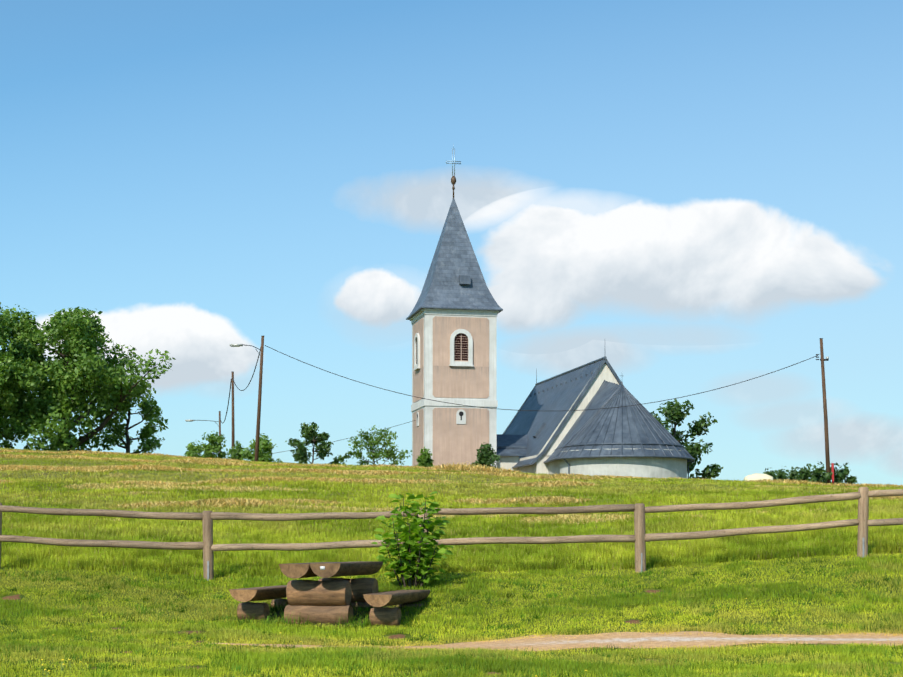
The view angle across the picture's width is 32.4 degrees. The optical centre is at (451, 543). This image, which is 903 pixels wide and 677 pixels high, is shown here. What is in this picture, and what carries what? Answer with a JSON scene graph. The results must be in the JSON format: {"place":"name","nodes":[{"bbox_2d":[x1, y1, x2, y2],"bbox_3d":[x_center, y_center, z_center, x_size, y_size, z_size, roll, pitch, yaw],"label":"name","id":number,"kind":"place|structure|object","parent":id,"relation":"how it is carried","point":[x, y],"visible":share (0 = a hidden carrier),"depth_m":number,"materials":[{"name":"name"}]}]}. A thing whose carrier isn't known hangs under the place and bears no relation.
{"place":"outdoors","nodes":[
{"label":"outdoors","id":0,"kind":"place"},
{"bbox_2d":[0,447,902,676],"bbox_3d":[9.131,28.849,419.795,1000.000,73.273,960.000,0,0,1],"label":"terrain","id":1,"kind":"structure","parent":0,"point":[645,580],"depth_m":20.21,"materials":[{"name":"green plant"}]},
{"bbox_2d":[0,503,1,568],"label":"fence post","id":2,"kind":"object","parent":1,"relation":"on","point":[0,533],"visible":0.73,"depth_m":22.05,"materials":[{"name":"brown wood"}]},
{"bbox_2d":[0,505,202,519],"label":"fence rail","id":3,"kind":"object","parent":2,"relation":"attached to","point":[125,513],"visible":1,"depth_m":22.00,"materials":[{"name":"brown wood"}]},
{"bbox_2d":[0,302,75,449],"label":"tree","id":4,"kind":"object","parent":1,"relation":"on","point":[9,390],"depth_m":77.25,"materials":[{"name":"green plant"}]},
{"bbox_2d":[0,304,175,450],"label":"tree","id":5,"kind":"object","parent":1,"relation":"on","point":[85,349],"depth_m":78.50,"materials":[{"name":"green plant"}]},
{"bbox_2d":[91,375,164,453],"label":"small tree","id":6,"kind":"object","parent":1,"relation":"on","point":[156,410],"depth_m":84.18,"materials":[{"name":"green plant"}]},
{"bbox_2d":[184,441,203,457],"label":"bush","id":7,"kind":"object","parent":1,"relation":"on","point":[192,449],"visible":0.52,"depth_m":104.11,"materials":[{"name":"green plant"}]},
{"bbox_2d":[202,511,213,580],"bbox_3d":[-3.453,0.182,22.025,0.169,1.283,0.166,0,0,1],"label":"fence post","id":8,"kind":"object","parent":1,"relation":"on","point":[208,555],"visible":0.75,"depth_m":21.97,"materials":[{"name":"brown wood"}]},
{"bbox_2d":[0,535,203,549],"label":"fence rail","id":9,"kind":"object","parent":8,"relation":"attached to","point":[118,543],"visible":1,"depth_m":22.00,"materials":[{"name":"brown wood"}]},
{"bbox_2d":[194,431,228,458],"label":"bush","id":10,"kind":"object","parent":1,"relation":"on","point":[216,440],"depth_m":91.84,"materials":[{"name":"green plant"}]},
{"bbox_2d":[226,441,246,459],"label":"bush","id":11,"kind":"object","parent":1,"relation":"on","point":[233,452],"depth_m":107.99,"materials":[{"name":"green plant"}]},
{"bbox_2d":[237,602,269,619],"bbox_3d":[-2.400,0.833,18.831,0.352,0.240,0.237,0,0,13],"label":"log","id":12,"kind":"object","parent":1,"relation":"on","point":[256,610],"visible":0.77,"depth_m":18.74,"materials":[{"name":"brown wood"}]},
{"bbox_2d":[239,433,282,461],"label":"bush","id":13,"kind":"object","parent":1,"relation":"on","point":[267,447],"depth_m":99.97,"materials":[{"name":"green plant"}]},
{"bbox_2d":[270,598,288,606],"bbox_3d":[-2.134,0.833,20.001,0.352,0.240,0.237,0,0,13],"label":"log","id":14,"kind":"object","parent":1,"relation":"on","point":[280,601],"visible":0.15,"depth_m":19.93,"materials":[{"name":"brown wood"}]},
{"bbox_2d":[229,585,286,601],"bbox_3d":[-2.272,0.630,19.417,0.367,0.153,1.900,0,0,13],"label":"picnic bench","id":15,"kind":"object","parent":14,"relation":"on","point":[258,593],"visible":0.81,"depth_m":18.69,"materials":[{"name":"brown wood"}]},
{"bbox_2d":[285,422,351,464],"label":"crest tree","id":16,"kind":"object","parent":1,"relation":"on","point":[309,431],"depth_m":95.86,"materials":[{"name":"green plant"}]},
{"bbox_2d":[284,604,352,623],"bbox_3d":[-1.596,0.860,18.648,0.806,0.265,0.258,0,0,13],"label":"log","id":17,"kind":"object","parent":1,"relation":"on","point":[322,614],"visible":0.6,"depth_m":18.54,"materials":[{"name":"brown wood"}]},
{"bbox_2d":[286,580,351,605],"bbox_3d":[-1.592,0.600,18.647,0.749,0.321,0.319,0,0,13],"label":"log","id":18,"kind":"object","parent":17,"relation":"on","point":[320,593],"visible":0.9,"depth_m":18.53,"materials":[{"name":"brown wood"}]},
{"bbox_2d":[279,562,328,578],"bbox_3d":[-1.648,0.333,19.275,0.382,0.173,1.900,0,0,13],"label":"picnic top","id":19,"kind":"object","parent":18,"relation":"on","point":[296,570],"visible":0.44,"depth_m":18.36,"materials":[{"name":"brown wood"}]},
{"bbox_2d":[350,602,373,606],"bbox_3d":[-1.330,0.860,19.818,0.806,0.265,0.258,0,0,13],"label":"log","id":20,"kind":"object","parent":1,"relation":"on","point":[363,604],"depth_m":19.69,"materials":[{"name":"brown wood"}]},
{"bbox_2d":[318,577,377,601],"bbox_3d":[-1.326,0.600,19.817,0.749,0.321,0.319,0,0,13],"label":"log","id":21,"kind":"object","parent":20,"relation":"on","point":[360,587],"visible":0.42,"depth_m":19.66,"materials":[{"name":"brown wood"}]},
{"bbox_2d":[310,561,382,577],"bbox_3d":[-1.278,0.325,19.187,0.382,0.173,1.907,0,0,13],"label":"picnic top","id":22,"kind":"object","parent":21,"relation":"on","point":[333,569],"visible":1,"depth_m":18.63,"materials":[{"name":"brown wood"}]},
{"bbox_2d":[11,568,746,676],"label":"meadow flowers","id":23,"kind":"object","parent":1,"relation":"on","point":[91,638],"visible":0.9,"depth_m":13.07,"materials":[{"name":"yellow plant"}]},
{"bbox_2d":[348,425,412,465],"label":"crest tree","id":24,"kind":"object","parent":1,"relation":"on","point":[371,441],"depth_m":97.84,"materials":[{"name":"green plant"}]},
{"bbox_2d":[369,607,400,625],"bbox_3d":[-0.781,0.880,18.463,0.352,0.240,0.237,0,0,13],"label":"log","id":25,"kind":"object","parent":1,"relation":"on","point":[385,616],"visible":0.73,"depth_m":18.37,"materials":[{"name":"brown wood"}]},
{"bbox_2d":[396,603,421,606],"bbox_3d":[-0.515,0.880,19.633,0.352,0.240,0.237,0,0,13],"label":"log","id":26,"kind":"object","parent":1,"relation":"on","point":[400,605],"visible":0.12,"depth_m":19.58,"materials":[{"name":"brown wood"}]},
{"bbox_2d":[363,590,430,606],"bbox_3d":[-0.653,0.677,19.049,0.367,0.153,1.900,0,0,13],"label":"picnic bench","id":27,"kind":"object","parent":26,"relation":"on","point":[388,598],"visible":1,"depth_m":18.50,"materials":[{"name":"brown wood"}]},
{"bbox_2d":[371,491,453,587],"bbox_3d":[-0.522,-0.019,20.785,1.126,1.349,0.953,0,0,1],"label":"bush","id":28,"kind":"object","parent":1,"relation":"on","point":[416,529],"depth_m":20.73,"materials":[{"name":"green plant"}]},
{"bbox_2d":[418,509,428,557],"bbox_3d":[-0.407,0.136,21.889,0.179,1.240,0.176,0,0,1],"label":"fence post","id":29,"kind":"object","parent":1,"relation":"on","point":[426,514],"visible":0.04,"depth_m":21.82,"materials":[{"name":"brown wood"}]},
{"bbox_2d":[211,539,402,550],"bbox_3d":[-1.927,0.016,21.977,2.971,0.194,0.137,0,0,2],"label":"fence rail","id":30,"kind":"object","parent":29,"relation":"attached to","point":[308,546],"visible":0.79,"depth_m":21.96,"materials":[{"name":"brown wood"}]},
{"bbox_2d":[211,510,416,520],"bbox_3d":[-1.928,-0.395,21.978,2.970,0.162,0.125,0,0,2],"label":"fence rail","id":31,"kind":"object","parent":29,"relation":"attached to","point":[286,516],"visible":0.85,"depth_m":21.95,"materials":[{"name":"brown wood"}]},
{"bbox_2d":[429,504,634,515],"bbox_3d":[1.121,-0.467,21.849,3.022,0.159,0.120,0,0,2],"label":"fence rail","id":32,"kind":"object","parent":29,"relation":"attached to","point":[553,510],"visible":0.9,"depth_m":21.80,"materials":[{"name":"brown wood"}]},
{"bbox_2d":[430,535,635,544],"bbox_3d":[1.121,-0.043,21.845,3.023,0.151,0.126,0,0,2],"label":"fence rail","id":33,"kind":"object","parent":29,"relation":"attached to","point":[548,540],"visible":0.9,"depth_m":21.80,"materials":[{"name":"brown wood"}]},
{"bbox_2d":[415,447,434,466],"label":"bush","id":34,"kind":"object","parent":1,"relation":"on","point":[424,459],"visible":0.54,"depth_m":98.71,"materials":[{"name":"green plant"}]},
{"bbox_2d":[1,590,901,674],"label":"soil mounds","id":35,"kind":"object","parent":1,"relation":"on","point":[15,597],"visible":0.21,"depth_m":17.50,"materials":[{"name":"brown soil"}]},
{"bbox_2d":[470,442,500,468],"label":"bush","id":36,"kind":"object","parent":1,"relation":"on","point":[486,454],"depth_m":98.08,"materials":[{"name":"green plant"}]},
{"bbox_2d":[185,336,833,483],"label":"utility poles","id":37,"kind":"object","parent":1,"relation":"on","point":[827,455],"visible":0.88,"depth_m":95.09,"materials":[{"name":"brown wood"}]},
{"bbox_2d":[219,345,817,459],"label":"overhead cables","id":38,"kind":"object","parent":37,"relation":"attached to","point":[467,405],"visible":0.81,"depth_m":93.32,"materials":[{"name":"black metal"}]},
{"bbox_2d":[214,631,902,650],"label":"dirt path","id":39,"kind":"structure","parent":1,"relation":"on","point":[650,639],"depth_m":16.25,"materials":[{"name":"beige soil"}]},
{"bbox_2d":[634,503,645,572],"bbox_3d":[2.650,0.076,21.786,0.172,1.262,0.169,0,0,1],"label":"fence post","id":40,"kind":"object","parent":1,"relation":"on","point":[640,541],"visible":0.75,"depth_m":21.72,"materials":[{"name":"brown wood"}]},
{"bbox_2d":[645,519,859,541],"bbox_3d":[4.214,-0.180,21.796,3.053,0.326,0.123,0,0,0],"label":"fence rail","id":41,"kind":"object","parent":40,"relation":"attached to","point":[649,537],"visible":0.94,"depth_m":21.75,"materials":[{"name":"brown wood"}]},
{"bbox_2d":[651,399,722,478],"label":"tree","id":42,"kind":"object","parent":1,"relation":"on","point":[674,413],"depth_m":120.77,"materials":[{"name":"green plant"}]},
{"bbox_2d":[744,473,772,480],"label":"straw bale","id":43,"kind":"object","parent":1,"relation":"on","point":[756,476],"visible":0.46,"depth_m":62.49},
{"bbox_2d":[763,468,778,478],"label":"bush","id":44,"kind":"object","parent":1,"relation":"on","point":[772,474],"visible":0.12,"depth_m":90.87,"materials":[{"name":"green plant"}]},
{"bbox_2d":[775,466,789,480],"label":"bush","id":45,"kind":"object","parent":1,"relation":"on","point":[782,473],"depth_m":93.83,"materials":[{"name":"green plant"}]},
{"bbox_2d":[787,467,800,480],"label":"bush","id":46,"kind":"object","parent":1,"relation":"on","point":[793,474],"visible":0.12,"depth_m":92.85,"materials":[{"name":"green plant"}]},
{"bbox_2d":[795,464,818,481],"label":"bush","id":47,"kind":"object","parent":1,"relation":"on","point":[805,473],"depth_m":89.17,"materials":[{"name":"green plant"}]},
{"bbox_2d":[806,461,832,483],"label":"bush","id":48,"kind":"object","parent":1,"relation":"on","point":[816,473],"depth_m":88.56,"materials":[{"name":"green plant"}]},
{"bbox_2d":[822,462,845,484],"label":"bush","id":49,"kind":"object","parent":1,"relation":"on","point":[838,478],"depth_m":91.94,"materials":[{"name":"green plant"}]},
{"bbox_2d":[831,463,856,483],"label":"bush","id":50,"kind":"object","parent":1,"relation":"on","point":[851,480],"depth_m":94.18,"materials":[{"name":"green plant"}]},
{"bbox_2d":[857,487,868,556],"bbox_3d":[5.777,-0.147,21.797,0.165,1.283,0.146,0,0,-37],"label":"fence post","id":51,"kind":"object","parent":1,"relation":"on","point":[863,518],"visible":0.71,"depth_m":21.74,"materials":[{"name":"brown wood"}]},
{"bbox_2d":[645,492,860,512],"bbox_3d":[4.215,-0.573,21.807,3.053,0.302,0.125,0,0,0],"label":"fence rail","id":52,"kind":"object","parent":51,"relation":"attached to","point":[770,503],"visible":0.98,"depth_m":21.76,"materials":[{"name":"brown wood"}]},
{"bbox_2d":[0,0,902,485],"label":"sky","id":53,"kind":"structure","parent":0,"point":[691,196],"materials":[{"name":"blue"}]},
{"bbox_2d":[410,307,498,466],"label":"church tower","id":54,"kind":"structure","parent":0,"point":[454,356],"depth_m":101.97,"materials":[{"name":"paint"}]},
{"bbox_2d":[406,199,502,319],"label":"church spire","id":55,"kind":"structure","parent":54,"relation":"on","point":[454,279],"depth_m":102.75,"materials":[{"name":"grey metal"}]},
{"bbox_2d":[446,143,460,198],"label":"steeple cross","id":56,"kind":"object","parent":55,"relation":"on","point":[453,180],"visible":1,"depth_m":104.28,"materials":[{"name":"silver metal"}]},
{"bbox_2d":[497,364,686,477],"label":"church walls","id":57,"kind":"structure","parent":0,"point":[649,467],"depth_m":94.06,"materials":[{"name":"white paint"}]},
{"bbox_2d":[504,360,605,465],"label":"church roof","id":58,"kind":"structure","parent":57,"relation":"on","point":[549,405],"depth_m":105.48,"materials":[{"name":"grey metal"}]},
{"bbox_2d":[497,356,694,478],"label":"roof trim","id":59,"kind":"structure","parent":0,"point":[636,430],"depth_m":94.53,"materials":[{"name":"grey metal"}]},
{"bbox_3d":[8.844,-0.308,21.740,0.171,1.240,0.189,0,0,1],"label":"fence post","id":60,"kind":"object","parent":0,"visible":0},
{"bbox_2d":[868,518,902,525],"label":"fence rail","id":61,"kind":"object","parent":60,"relation":"attached to","point":[886,522],"visible":0.83,"depth_m":21.75,"materials":[{"name":"brown wood"}]},
{"bbox_2d":[868,489,902,496],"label":"fence rail","id":62,"kind":"object","parent":60,"relation":"attached to","point":[884,493],"visible":0.77,"depth_m":21.75,"materials":[{"name":"brown wood"}]}
]}

